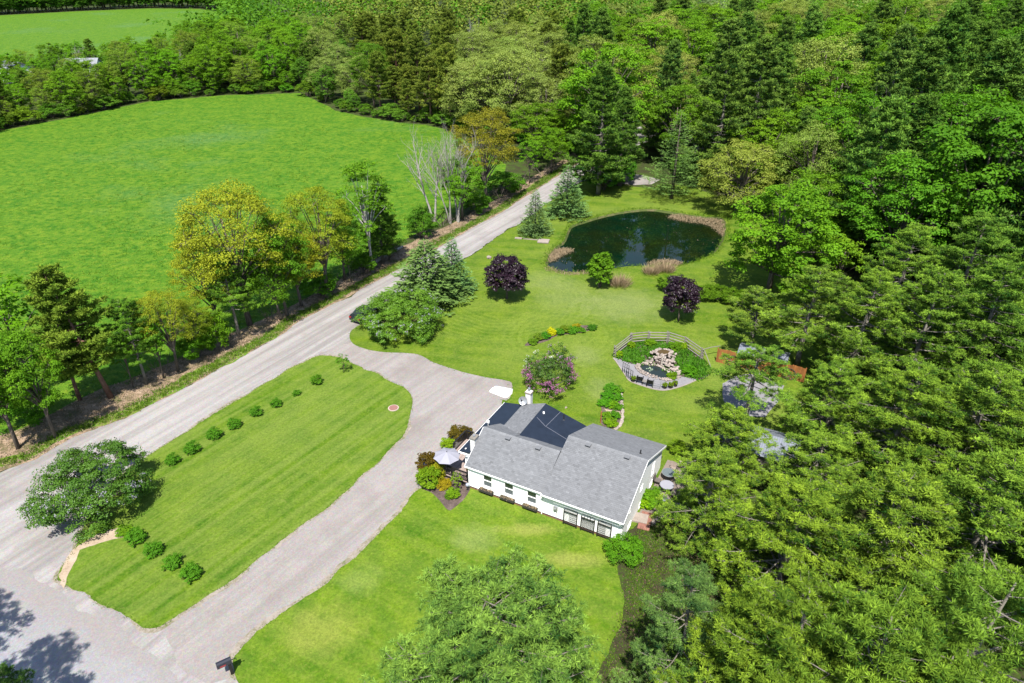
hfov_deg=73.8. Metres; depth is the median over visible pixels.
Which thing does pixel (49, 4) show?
maple
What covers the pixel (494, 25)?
oak
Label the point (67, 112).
bush
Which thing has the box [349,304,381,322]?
parked car
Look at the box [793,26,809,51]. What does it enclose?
white pine
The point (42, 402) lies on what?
maple
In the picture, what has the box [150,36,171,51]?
oak
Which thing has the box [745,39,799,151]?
white pine
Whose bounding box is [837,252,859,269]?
bush
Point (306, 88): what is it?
bush
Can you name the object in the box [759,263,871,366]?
white pine
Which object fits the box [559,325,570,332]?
garden plant
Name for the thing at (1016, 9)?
white pine
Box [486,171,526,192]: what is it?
bush
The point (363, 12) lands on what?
pine
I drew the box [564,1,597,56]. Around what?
white pine
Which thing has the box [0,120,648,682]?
gravel road
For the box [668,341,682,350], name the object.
garden plant
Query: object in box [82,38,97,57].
pine
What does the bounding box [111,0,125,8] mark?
maple
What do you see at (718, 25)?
maple
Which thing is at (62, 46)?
maple
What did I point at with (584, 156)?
bush
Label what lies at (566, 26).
maple
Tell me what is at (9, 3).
maple
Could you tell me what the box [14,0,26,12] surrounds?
maple
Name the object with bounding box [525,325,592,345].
flower bed soil
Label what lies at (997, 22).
white pine
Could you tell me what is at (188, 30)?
maple
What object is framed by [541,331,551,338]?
garden plant
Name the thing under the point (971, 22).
white pine
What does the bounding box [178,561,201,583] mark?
shrub
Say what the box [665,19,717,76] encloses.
maple
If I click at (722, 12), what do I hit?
maple
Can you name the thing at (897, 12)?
white pine
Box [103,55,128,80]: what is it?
maple
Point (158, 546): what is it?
shrub
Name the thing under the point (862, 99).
maple
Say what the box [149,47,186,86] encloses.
maple
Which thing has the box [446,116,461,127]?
bush
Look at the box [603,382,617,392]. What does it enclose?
garden plant
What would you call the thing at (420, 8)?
forest
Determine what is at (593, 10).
maple
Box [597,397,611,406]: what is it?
garden plant
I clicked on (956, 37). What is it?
white pine
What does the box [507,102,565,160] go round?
maple
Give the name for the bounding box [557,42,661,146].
maple
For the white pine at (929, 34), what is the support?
on the ground at (522, 168)
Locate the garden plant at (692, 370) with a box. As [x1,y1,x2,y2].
[681,364,697,376]
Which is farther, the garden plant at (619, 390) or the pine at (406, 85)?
the pine at (406, 85)
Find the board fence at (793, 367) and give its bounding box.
[716,348,806,381]
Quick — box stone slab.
[537,238,549,243]
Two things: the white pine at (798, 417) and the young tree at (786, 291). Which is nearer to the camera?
the white pine at (798, 417)
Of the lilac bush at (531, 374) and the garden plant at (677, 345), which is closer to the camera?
the lilac bush at (531, 374)
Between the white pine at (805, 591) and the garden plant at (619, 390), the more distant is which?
the garden plant at (619, 390)
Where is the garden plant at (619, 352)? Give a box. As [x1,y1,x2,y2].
[614,350,622,356]
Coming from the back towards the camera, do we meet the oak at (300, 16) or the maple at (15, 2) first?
the maple at (15, 2)
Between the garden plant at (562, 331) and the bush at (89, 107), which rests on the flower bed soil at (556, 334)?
the garden plant at (562, 331)
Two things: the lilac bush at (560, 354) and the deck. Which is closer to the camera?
the deck
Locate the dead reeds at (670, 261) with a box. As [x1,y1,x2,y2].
[645,257,683,267]
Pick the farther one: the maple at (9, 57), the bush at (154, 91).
the maple at (9, 57)
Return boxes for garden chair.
[636,375,643,382]
[646,379,653,387]
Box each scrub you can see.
[54,403,85,426]
[146,350,177,374]
[212,325,245,345]
[255,301,282,321]
[346,263,369,276]
[428,211,454,225]
[487,184,510,197]
[507,170,531,185]
[531,160,554,174]
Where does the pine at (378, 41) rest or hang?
on the ground at (522, 168)
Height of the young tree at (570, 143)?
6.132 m
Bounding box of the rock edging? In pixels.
[614,392,623,429]
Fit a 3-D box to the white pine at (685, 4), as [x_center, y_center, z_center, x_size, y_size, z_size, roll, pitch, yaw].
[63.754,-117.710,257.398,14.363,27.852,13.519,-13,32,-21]
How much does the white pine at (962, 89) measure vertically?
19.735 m
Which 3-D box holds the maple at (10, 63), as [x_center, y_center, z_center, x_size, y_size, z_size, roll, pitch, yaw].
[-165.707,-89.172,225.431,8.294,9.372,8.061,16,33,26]
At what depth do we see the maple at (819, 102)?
122.61 m
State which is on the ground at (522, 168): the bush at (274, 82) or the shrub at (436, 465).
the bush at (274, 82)
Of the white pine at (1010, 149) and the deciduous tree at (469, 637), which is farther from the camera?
the white pine at (1010, 149)
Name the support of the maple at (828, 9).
on the ground at (522, 168)
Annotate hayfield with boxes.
[0,93,505,434]
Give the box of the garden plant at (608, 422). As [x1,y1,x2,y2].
[602,418,618,427]
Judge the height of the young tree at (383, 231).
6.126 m
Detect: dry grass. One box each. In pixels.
[606,271,634,288]
[641,261,662,275]
[654,260,677,272]
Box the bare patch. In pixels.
[59,528,126,587]
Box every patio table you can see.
[660,480,673,490]
[662,468,674,480]
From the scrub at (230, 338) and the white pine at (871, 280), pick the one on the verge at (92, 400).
the scrub at (230, 338)
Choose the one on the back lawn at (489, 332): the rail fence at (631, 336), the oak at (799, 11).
the rail fence at (631, 336)
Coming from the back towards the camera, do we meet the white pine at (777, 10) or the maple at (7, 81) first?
the white pine at (777, 10)
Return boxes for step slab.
[632,512,648,523]
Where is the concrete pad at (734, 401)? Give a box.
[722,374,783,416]
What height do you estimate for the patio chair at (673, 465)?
0.924 m
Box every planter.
[661,382,667,388]
[668,382,673,388]
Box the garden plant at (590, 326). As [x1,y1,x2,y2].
[587,324,597,330]
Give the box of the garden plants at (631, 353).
[612,341,713,380]
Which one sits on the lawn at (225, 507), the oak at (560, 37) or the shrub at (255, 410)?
the shrub at (255, 410)
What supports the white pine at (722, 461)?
on the ground at (522, 168)
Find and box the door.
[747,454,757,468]
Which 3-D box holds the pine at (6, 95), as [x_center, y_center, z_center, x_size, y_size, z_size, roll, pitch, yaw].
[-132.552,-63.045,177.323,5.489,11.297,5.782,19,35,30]
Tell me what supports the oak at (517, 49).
on the ground at (522, 168)
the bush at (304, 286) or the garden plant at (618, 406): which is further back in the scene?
the bush at (304, 286)
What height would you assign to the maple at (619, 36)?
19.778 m
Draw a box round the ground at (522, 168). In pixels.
[0,0,1023,682]
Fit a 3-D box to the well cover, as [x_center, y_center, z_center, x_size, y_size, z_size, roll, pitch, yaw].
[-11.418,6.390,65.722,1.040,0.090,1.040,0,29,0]
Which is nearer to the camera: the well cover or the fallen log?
the well cover
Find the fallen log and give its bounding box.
[374,246,403,262]
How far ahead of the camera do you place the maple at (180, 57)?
224.56 m
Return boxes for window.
[483,474,492,488]
[504,481,513,496]
[526,490,536,505]
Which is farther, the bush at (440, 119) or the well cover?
the bush at (440, 119)
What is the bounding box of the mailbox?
[215,656,236,674]
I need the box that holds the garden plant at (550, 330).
[547,326,556,335]
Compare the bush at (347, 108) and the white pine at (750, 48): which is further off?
the bush at (347, 108)
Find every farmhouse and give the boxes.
[1,60,32,82]
[67,58,102,69]
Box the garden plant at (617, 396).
[612,392,623,400]
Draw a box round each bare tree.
[397,118,455,221]
[411,115,466,223]
[437,119,479,221]
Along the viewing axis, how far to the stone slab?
103.69 m
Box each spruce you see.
[378,239,476,315]
[429,237,478,298]
[516,189,554,238]
[542,164,592,220]
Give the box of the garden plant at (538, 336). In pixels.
[533,333,544,339]
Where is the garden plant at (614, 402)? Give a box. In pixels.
[606,400,618,408]
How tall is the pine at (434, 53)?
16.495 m
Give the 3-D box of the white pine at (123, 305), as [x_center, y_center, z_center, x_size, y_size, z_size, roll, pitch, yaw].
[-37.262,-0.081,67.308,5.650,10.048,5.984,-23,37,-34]
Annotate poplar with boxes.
[691,0,726,18]
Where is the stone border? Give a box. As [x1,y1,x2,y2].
[651,490,670,524]
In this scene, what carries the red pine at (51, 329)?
on the verge at (92, 400)
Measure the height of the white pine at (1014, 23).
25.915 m
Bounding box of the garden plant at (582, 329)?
[577,326,586,331]
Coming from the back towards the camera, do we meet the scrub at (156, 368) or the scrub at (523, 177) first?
the scrub at (523, 177)
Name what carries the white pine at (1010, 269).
on the ground at (522, 168)
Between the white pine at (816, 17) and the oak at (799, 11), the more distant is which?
the oak at (799, 11)
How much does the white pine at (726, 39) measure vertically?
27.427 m
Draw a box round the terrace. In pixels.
[639,460,699,526]
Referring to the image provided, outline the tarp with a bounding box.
[489,385,512,396]
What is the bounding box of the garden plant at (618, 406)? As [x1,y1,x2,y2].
[613,403,624,409]
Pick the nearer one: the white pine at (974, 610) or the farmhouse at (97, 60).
the white pine at (974, 610)
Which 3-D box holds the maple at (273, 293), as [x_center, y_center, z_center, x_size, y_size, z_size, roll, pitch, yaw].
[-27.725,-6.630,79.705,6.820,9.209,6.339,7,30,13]
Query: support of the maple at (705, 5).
on the ground at (522, 168)
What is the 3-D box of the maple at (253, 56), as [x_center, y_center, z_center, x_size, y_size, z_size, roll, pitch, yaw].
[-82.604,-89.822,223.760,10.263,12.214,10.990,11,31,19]
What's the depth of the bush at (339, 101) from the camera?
193.89 m
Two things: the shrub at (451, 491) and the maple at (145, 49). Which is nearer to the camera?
the shrub at (451, 491)
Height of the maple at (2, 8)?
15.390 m
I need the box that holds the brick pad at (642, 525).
[637,511,652,530]
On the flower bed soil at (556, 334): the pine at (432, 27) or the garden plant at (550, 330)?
the garden plant at (550, 330)
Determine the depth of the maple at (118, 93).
196.24 m
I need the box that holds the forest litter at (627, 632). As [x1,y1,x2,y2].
[596,500,776,682]
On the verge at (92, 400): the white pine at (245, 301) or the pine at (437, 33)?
the white pine at (245, 301)
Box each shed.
[715,423,801,473]
[737,342,789,367]
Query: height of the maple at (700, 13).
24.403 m
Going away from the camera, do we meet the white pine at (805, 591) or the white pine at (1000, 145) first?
the white pine at (805, 591)
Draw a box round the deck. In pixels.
[435,430,473,483]
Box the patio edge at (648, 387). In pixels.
[613,358,695,390]
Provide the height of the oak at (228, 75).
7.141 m
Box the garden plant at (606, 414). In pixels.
[600,411,612,419]
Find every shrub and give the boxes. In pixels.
[96,523,109,533]
[115,524,132,537]
[124,526,146,547]
[141,541,163,558]
[161,552,182,570]
[164,452,180,465]
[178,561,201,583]
[183,440,200,454]
[205,426,222,439]
[227,417,241,429]
[249,405,261,416]
[269,397,282,406]
[291,390,301,396]
[310,374,321,384]
[414,451,435,470]
[415,465,441,488]
[427,462,445,478]
[436,478,451,490]
[439,437,455,447]
[445,487,460,498]
[446,424,464,440]
[450,471,462,485]
[461,426,472,434]
[586,251,614,286]
[602,531,646,568]
[640,485,665,508]
[640,498,651,509]
[667,439,687,455]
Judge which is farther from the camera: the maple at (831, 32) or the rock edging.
the maple at (831, 32)
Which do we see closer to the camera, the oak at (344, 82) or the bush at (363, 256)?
the bush at (363, 256)
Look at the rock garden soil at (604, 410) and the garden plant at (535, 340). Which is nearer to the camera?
the rock garden soil at (604, 410)
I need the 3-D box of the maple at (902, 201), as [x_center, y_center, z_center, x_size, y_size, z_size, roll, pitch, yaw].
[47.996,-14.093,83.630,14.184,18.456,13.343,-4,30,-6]
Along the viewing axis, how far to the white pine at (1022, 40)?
121.09 m
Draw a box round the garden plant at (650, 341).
[644,338,656,346]
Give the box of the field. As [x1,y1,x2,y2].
[0,8,227,69]
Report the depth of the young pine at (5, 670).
36.33 m
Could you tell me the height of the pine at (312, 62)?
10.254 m
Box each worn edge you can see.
[53,354,412,632]
[228,488,417,681]
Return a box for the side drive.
[609,172,657,184]
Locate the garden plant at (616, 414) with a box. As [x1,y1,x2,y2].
[609,410,620,418]
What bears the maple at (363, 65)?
on the ground at (522, 168)
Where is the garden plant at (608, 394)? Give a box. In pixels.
[600,390,612,399]
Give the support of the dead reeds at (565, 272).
on the pond bank
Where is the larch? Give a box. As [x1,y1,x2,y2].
[641,110,702,198]
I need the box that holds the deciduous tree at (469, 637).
[359,541,607,682]
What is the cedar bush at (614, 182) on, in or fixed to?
on the back lawn at (489, 332)
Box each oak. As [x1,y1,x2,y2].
[0,99,14,124]
[12,49,35,65]
[20,68,62,104]
[29,87,55,117]
[56,57,78,77]
[72,70,108,109]
[92,62,127,96]
[101,47,150,93]
[107,40,132,55]
[126,287,198,371]
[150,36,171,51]
[163,297,214,356]
[165,177,302,325]
[166,231,235,332]
[171,30,199,58]
[219,21,252,50]
[227,67,242,84]
[231,56,262,92]
[232,36,269,78]
[263,232,326,306]
[272,184,359,295]
[290,12,314,34]
[296,14,332,47]
[302,26,336,60]
[305,56,342,98]
[308,20,325,40]
[316,33,338,58]
[318,42,350,87]
[322,12,353,45]
[332,63,359,91]
[335,53,369,99]
[438,56,469,115]
[439,59,498,130]
[445,26,501,62]
[446,106,523,206]
[448,63,495,109]
[452,59,523,133]
[453,28,495,60]
[462,46,519,119]
[463,19,506,51]
[468,53,491,109]
[472,50,546,140]
[484,22,507,39]
[493,19,530,50]
[494,34,525,53]
[496,34,523,51]
[500,44,552,127]
[512,30,557,70]
[513,80,556,129]
[514,54,557,98]
[518,21,564,58]
[518,71,569,138]
[519,13,568,53]
[543,45,585,81]
[555,87,591,131]
[558,33,640,111]
[608,4,627,25]
[618,17,670,52]
[619,43,651,97]
[632,46,700,127]
[635,1,656,17]
[637,9,691,55]
[656,54,700,101]
[738,9,779,36]
[763,0,805,35]
[771,119,845,195]
[780,49,844,105]
[781,0,810,16]
[782,31,869,125]
[789,6,822,25]
[794,8,837,21]
[818,0,855,25]
[910,0,954,24]
[925,2,950,21]
[929,13,944,25]
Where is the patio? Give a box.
[614,358,695,389]
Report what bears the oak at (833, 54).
on the ground at (522, 168)
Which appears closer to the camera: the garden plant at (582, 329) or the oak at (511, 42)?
the garden plant at (582, 329)
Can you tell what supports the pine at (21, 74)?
on the ground at (522, 168)
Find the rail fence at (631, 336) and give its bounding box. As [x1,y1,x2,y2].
[613,331,718,366]
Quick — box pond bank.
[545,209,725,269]
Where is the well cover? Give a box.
[388,405,398,410]
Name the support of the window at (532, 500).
in the house
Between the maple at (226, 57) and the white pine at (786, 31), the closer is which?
the white pine at (786, 31)
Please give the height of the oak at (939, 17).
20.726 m
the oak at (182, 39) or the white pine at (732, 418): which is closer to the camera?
the white pine at (732, 418)
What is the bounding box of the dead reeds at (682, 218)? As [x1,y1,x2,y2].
[668,213,725,235]
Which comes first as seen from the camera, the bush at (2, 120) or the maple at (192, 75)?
the bush at (2, 120)
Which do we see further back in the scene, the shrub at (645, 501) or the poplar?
the poplar
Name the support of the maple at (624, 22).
on the ground at (522, 168)
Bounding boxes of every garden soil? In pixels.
[600,392,620,428]
[620,342,706,379]
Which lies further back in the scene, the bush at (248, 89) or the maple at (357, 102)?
the bush at (248, 89)
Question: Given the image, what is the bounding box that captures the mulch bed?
[420,475,469,509]
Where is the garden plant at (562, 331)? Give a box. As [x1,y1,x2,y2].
[555,328,564,335]
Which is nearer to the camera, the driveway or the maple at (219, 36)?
the driveway
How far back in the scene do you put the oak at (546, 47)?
194.14 m
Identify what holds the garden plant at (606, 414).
on the rock garden soil at (604, 410)
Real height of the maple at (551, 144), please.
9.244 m
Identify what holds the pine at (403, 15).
on the ground at (522, 168)
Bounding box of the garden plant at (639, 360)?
[633,357,643,363]
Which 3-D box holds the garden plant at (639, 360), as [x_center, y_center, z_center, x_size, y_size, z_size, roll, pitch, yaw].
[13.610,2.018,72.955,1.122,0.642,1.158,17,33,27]
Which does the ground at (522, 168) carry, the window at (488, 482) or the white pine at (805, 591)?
the white pine at (805, 591)
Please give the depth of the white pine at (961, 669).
25.57 m
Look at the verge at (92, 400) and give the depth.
70.97 m
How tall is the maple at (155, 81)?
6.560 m
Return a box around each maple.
[0,0,11,13]
[0,0,13,13]
[0,0,20,13]
[0,52,17,61]
[0,56,20,79]
[0,61,8,76]
[0,69,20,93]
[0,77,18,110]
[0,324,67,438]
[0,330,37,448]
[2,83,33,109]
[8,0,25,13]
[8,64,31,82]
[12,53,26,63]
[12,68,33,96]
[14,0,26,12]
[19,0,39,12]
[22,58,47,73]
[24,0,39,12]
[26,0,47,11]
[33,42,61,69]
[34,67,50,80]
[35,53,51,69]
[36,0,54,11]
[40,0,57,11]
[41,54,61,79]
[42,68,86,114]
[51,0,63,10]
[51,43,72,60]
[55,0,66,10]
[57,0,71,10]
[59,56,95,104]
[63,40,88,57]
[69,0,82,10]
[69,0,87,9]
[70,57,112,102]
[77,49,102,60]
[83,0,94,9]
[83,0,99,9]
[95,0,109,8]
[96,42,115,61]
[102,0,116,8]
[102,42,119,56]
[102,76,127,104]
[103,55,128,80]
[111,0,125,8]
[114,0,128,8]
[118,34,138,47]
[119,41,134,55]
[121,57,162,98]
[127,39,166,85]
[130,0,143,7]
[130,45,147,68]
[148,74,163,94]
[149,32,169,45]
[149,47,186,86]
[154,56,168,82]
[155,0,169,7]
[163,75,179,97]
[165,44,179,63]
[165,51,188,82]
[171,18,198,45]
[172,28,189,58]
[175,50,207,91]
[183,30,212,43]
[187,44,229,93]
[190,0,201,7]
[192,21,214,38]
[192,34,232,87]
[196,14,221,37]
[208,41,234,83]
[209,29,234,52]
[210,17,235,42]
[217,36,251,82]
[219,13,249,35]
[221,23,242,43]
[241,211,311,316]
[243,248,301,319]
[244,47,271,81]
[249,22,281,52]
[249,26,267,41]
[251,17,279,38]
[251,40,286,88]
[256,21,285,44]
[259,17,278,34]
[270,26,305,70]
[270,33,303,79]
[270,45,297,78]
[276,16,301,34]
[277,70,294,90]
[281,18,321,72]
[283,22,310,51]
[290,56,312,81]
[307,218,370,279]
[310,64,336,102]
[326,38,351,75]
[343,87,357,103]
[346,94,361,111]
[348,46,390,107]
[350,40,385,69]
[435,156,486,219]
[482,253,529,298]
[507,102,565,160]
[532,126,568,172]
[551,69,622,146]
[555,123,573,141]
[556,60,598,110]
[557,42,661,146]
[561,18,576,42]
[574,2,614,36]
[575,1,622,30]
[585,10,617,31]
[612,13,659,44]
[612,24,635,44]
[618,16,690,77]
[628,46,668,118]
[638,1,658,18]
[644,79,711,161]
[658,5,703,47]
[662,274,703,321]
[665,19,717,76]
[667,0,710,28]
[685,96,737,140]
[688,2,722,29]
[691,138,786,214]
[695,4,741,38]
[697,53,749,112]
[698,19,759,73]
[723,177,850,294]
[726,107,804,186]
[742,83,786,105]
[753,0,780,20]
[761,10,803,35]
[768,86,857,175]
[769,167,869,260]
[782,50,800,80]
[784,60,876,170]
[794,20,805,36]
[798,16,846,60]
[803,17,861,66]
[804,1,840,20]
[808,89,915,176]
[825,8,863,33]
[825,44,919,115]
[826,36,882,67]
[835,3,875,29]
[837,45,887,70]
[837,149,976,292]
[858,1,911,28]
[862,12,881,28]
[876,16,928,47]
[880,38,920,59]
[891,0,929,22]
[897,86,1023,290]
[900,84,996,186]
[908,15,937,40]
[929,0,997,31]
[981,0,1014,21]
[998,24,1023,39]
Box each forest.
[174,4,561,41]
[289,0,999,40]
[548,0,1023,28]
[566,0,1011,40]
[606,0,1011,19]
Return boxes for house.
[458,387,666,539]
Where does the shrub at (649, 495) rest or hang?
on the back lawn at (489, 332)
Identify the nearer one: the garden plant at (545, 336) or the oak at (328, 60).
the garden plant at (545, 336)
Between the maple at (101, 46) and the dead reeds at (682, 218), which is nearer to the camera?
the dead reeds at (682, 218)
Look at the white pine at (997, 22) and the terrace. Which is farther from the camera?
the white pine at (997, 22)
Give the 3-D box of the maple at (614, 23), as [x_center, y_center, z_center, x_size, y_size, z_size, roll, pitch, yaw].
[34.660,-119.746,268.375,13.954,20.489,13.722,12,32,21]
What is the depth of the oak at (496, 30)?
262.81 m
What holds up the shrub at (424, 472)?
on the mulch bed
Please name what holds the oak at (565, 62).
on the ground at (522, 168)
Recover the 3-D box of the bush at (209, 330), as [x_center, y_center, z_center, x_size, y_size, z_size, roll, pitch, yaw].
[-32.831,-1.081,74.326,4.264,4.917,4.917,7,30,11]
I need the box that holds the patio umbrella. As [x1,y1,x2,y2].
[433,447,460,471]
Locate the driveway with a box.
[162,344,512,682]
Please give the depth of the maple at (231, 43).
222.82 m
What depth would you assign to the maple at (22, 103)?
184.49 m
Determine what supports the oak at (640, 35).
on the ground at (522, 168)
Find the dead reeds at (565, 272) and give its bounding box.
[544,266,588,274]
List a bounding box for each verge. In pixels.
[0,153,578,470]
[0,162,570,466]
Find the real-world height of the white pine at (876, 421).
11.338 m
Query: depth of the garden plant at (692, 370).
70.90 m
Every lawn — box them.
[57,355,411,627]
[233,479,623,682]
[350,181,828,529]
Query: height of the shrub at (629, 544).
1.690 m
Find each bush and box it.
[0,112,22,126]
[0,117,6,127]
[3,386,60,426]
[9,105,42,122]
[15,437,156,543]
[37,102,61,117]
[53,102,78,116]
[72,107,84,114]
[79,104,93,111]
[89,93,115,109]
[107,96,123,105]
[121,91,136,102]
[136,94,146,100]
[143,85,169,99]
[159,83,180,96]
[169,85,188,96]
[175,334,216,359]
[179,80,203,95]
[184,311,232,350]
[204,89,214,95]
[228,83,242,93]
[240,84,254,93]
[244,79,267,91]
[263,78,281,90]
[278,82,292,91]
[293,270,337,296]
[294,80,316,95]
[333,98,344,105]
[338,100,354,111]
[349,251,376,272]
[351,286,444,344]
[358,103,373,114]
[370,110,381,116]
[376,103,400,118]
[393,109,411,120]
[404,205,438,237]
[410,116,418,121]
[415,106,441,121]
[431,109,454,125]
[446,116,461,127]
[454,114,477,128]
[463,190,492,213]
[482,123,504,137]
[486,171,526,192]
[503,133,514,140]
[513,132,527,141]
[520,355,579,400]
[523,350,554,374]
[546,340,576,370]
[578,143,605,159]
[587,160,621,189]
[608,155,636,185]
[656,273,671,290]
[670,154,694,175]
[685,161,720,180]
[699,283,715,299]
[710,283,728,299]
[721,286,738,302]
[723,178,736,193]
[729,171,761,194]
[732,289,749,304]
[764,298,779,308]
[769,191,783,213]
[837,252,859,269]
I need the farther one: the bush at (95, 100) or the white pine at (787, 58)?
the bush at (95, 100)
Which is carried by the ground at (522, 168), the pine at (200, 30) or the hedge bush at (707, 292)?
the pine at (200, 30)
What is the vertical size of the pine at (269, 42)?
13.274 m
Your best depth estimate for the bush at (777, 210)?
112.44 m
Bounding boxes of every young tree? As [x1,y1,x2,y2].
[0,273,58,358]
[102,317,134,387]
[128,319,175,378]
[335,354,348,368]
[339,247,361,280]
[377,221,396,259]
[516,140,542,183]
[554,136,574,163]
[776,278,806,307]
[819,233,864,289]
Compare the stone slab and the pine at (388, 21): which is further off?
the pine at (388, 21)
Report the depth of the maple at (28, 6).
513.54 m
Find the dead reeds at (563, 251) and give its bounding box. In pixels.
[547,247,574,261]
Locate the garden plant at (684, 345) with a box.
[678,341,689,348]
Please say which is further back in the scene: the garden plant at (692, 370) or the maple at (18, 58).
the maple at (18, 58)
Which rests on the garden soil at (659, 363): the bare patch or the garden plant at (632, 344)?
the garden plant at (632, 344)
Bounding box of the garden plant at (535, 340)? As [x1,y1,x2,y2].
[528,338,538,344]
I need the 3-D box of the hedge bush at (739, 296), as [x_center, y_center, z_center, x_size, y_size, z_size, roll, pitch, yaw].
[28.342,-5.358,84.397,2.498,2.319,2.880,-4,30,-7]
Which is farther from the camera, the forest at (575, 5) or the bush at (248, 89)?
the forest at (575, 5)
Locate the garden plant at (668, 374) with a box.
[666,372,676,379]
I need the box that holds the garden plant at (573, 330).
[566,325,578,333]
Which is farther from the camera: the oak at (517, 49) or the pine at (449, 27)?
the pine at (449, 27)
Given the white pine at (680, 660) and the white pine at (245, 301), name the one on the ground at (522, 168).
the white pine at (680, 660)
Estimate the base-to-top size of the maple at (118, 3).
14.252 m
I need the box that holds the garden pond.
[634,348,683,380]
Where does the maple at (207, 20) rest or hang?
on the ground at (522, 168)
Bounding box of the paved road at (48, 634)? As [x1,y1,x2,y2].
[0,567,180,682]
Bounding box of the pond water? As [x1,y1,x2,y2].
[548,211,721,271]
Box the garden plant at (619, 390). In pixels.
[614,385,624,392]
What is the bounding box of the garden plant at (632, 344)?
[627,341,635,347]
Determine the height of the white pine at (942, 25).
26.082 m
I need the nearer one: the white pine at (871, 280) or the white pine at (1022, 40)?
the white pine at (871, 280)
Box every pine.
[0,78,14,111]
[0,661,36,682]
[14,68,33,104]
[21,262,126,398]
[31,295,99,400]
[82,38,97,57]
[100,297,165,384]
[146,39,155,48]
[181,40,199,81]
[198,28,211,46]
[201,248,260,337]
[263,40,277,64]
[296,42,313,71]
[305,61,321,94]
[309,46,324,70]
[332,29,346,51]
[348,15,373,54]
[356,10,367,45]
[358,183,407,261]
[360,40,372,71]
[360,49,395,113]
[363,13,378,40]
[366,27,377,44]
[373,33,387,55]
[377,13,397,48]
[378,26,409,103]
[382,65,400,109]
[394,63,418,101]
[395,7,419,34]
[398,35,415,75]
[398,79,417,120]
[401,31,431,109]
[404,19,425,64]
[409,54,442,123]
[424,50,445,109]
[425,23,439,51]
[427,26,446,53]
[429,42,463,126]
[435,20,461,62]
[437,8,458,42]
[503,8,518,35]
[510,9,530,42]
[534,20,558,58]
[544,43,575,126]
[547,8,565,42]
[561,61,636,194]
[562,19,576,47]
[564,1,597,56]
[585,6,616,53]
[585,14,616,70]
[602,86,647,171]
[609,556,726,682]
[621,9,639,40]
[630,6,639,24]
[638,37,689,160]
[640,74,678,149]
[646,0,669,18]
[648,581,814,682]
[649,444,765,558]
[653,41,667,99]
[659,652,726,682]
[664,559,876,682]
[672,0,691,29]
[675,400,774,487]
[678,48,756,188]
[683,72,698,124]
[685,17,756,138]
[696,17,726,71]
[698,469,893,633]
[699,628,820,682]
[706,343,802,419]
[709,34,791,170]
[712,576,951,682]
[721,0,739,17]
[723,285,784,343]
[731,10,759,56]
[737,1,746,16]
[739,43,762,121]
[740,0,757,21]
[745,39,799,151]
[750,430,879,514]
[754,19,768,40]
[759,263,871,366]
[767,8,783,33]
[774,16,796,70]
[774,17,797,55]
[774,105,823,183]
[774,359,886,459]
[777,463,999,641]
[793,11,826,64]
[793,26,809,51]
[795,3,821,39]
[807,641,936,682]
[809,94,923,267]
[809,265,924,387]
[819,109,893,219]
[820,360,995,487]
[823,120,858,180]
[834,20,884,93]
[834,30,866,88]
[841,21,919,134]
[843,556,1023,682]
[844,222,962,342]
[850,628,1010,682]
[852,263,999,401]
[856,435,1023,640]
[864,0,894,29]
[870,157,924,255]
[871,91,950,225]
[875,67,902,97]
[882,35,957,165]
[882,360,1023,501]
[883,7,906,41]
[901,209,1023,344]
[902,0,977,104]
[907,114,1001,267]
[910,258,1023,401]
[915,25,944,53]
[916,8,930,35]
[937,9,959,63]
[937,144,1008,249]
[938,121,1020,226]
[941,86,969,127]
[942,34,1023,190]
[945,131,1023,269]
[947,43,982,122]
[948,478,1023,622]
[957,12,973,51]
[960,373,1023,483]
[961,211,1023,346]
[963,19,997,84]
[965,15,978,43]
[965,30,999,62]
[966,0,985,30]
[970,30,1023,124]
[979,285,1023,378]
[991,17,1002,37]
[994,6,1009,18]
[999,0,1023,31]
[999,11,1011,33]
[1003,73,1023,103]
[1008,12,1023,35]
[1013,16,1023,33]
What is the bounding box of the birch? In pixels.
[334,158,395,272]
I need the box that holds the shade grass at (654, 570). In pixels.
[597,502,774,682]
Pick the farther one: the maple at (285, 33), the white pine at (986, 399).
the maple at (285, 33)
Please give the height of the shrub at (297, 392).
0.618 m
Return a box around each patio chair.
[654,472,660,483]
[670,461,676,469]
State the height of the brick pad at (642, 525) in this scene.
0.080 m
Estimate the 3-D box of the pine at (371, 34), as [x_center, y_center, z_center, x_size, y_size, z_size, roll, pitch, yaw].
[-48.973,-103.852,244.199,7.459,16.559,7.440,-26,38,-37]
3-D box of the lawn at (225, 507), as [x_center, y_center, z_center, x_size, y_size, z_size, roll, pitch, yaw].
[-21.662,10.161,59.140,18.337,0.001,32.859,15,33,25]
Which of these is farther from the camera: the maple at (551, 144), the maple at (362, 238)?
the maple at (551, 144)

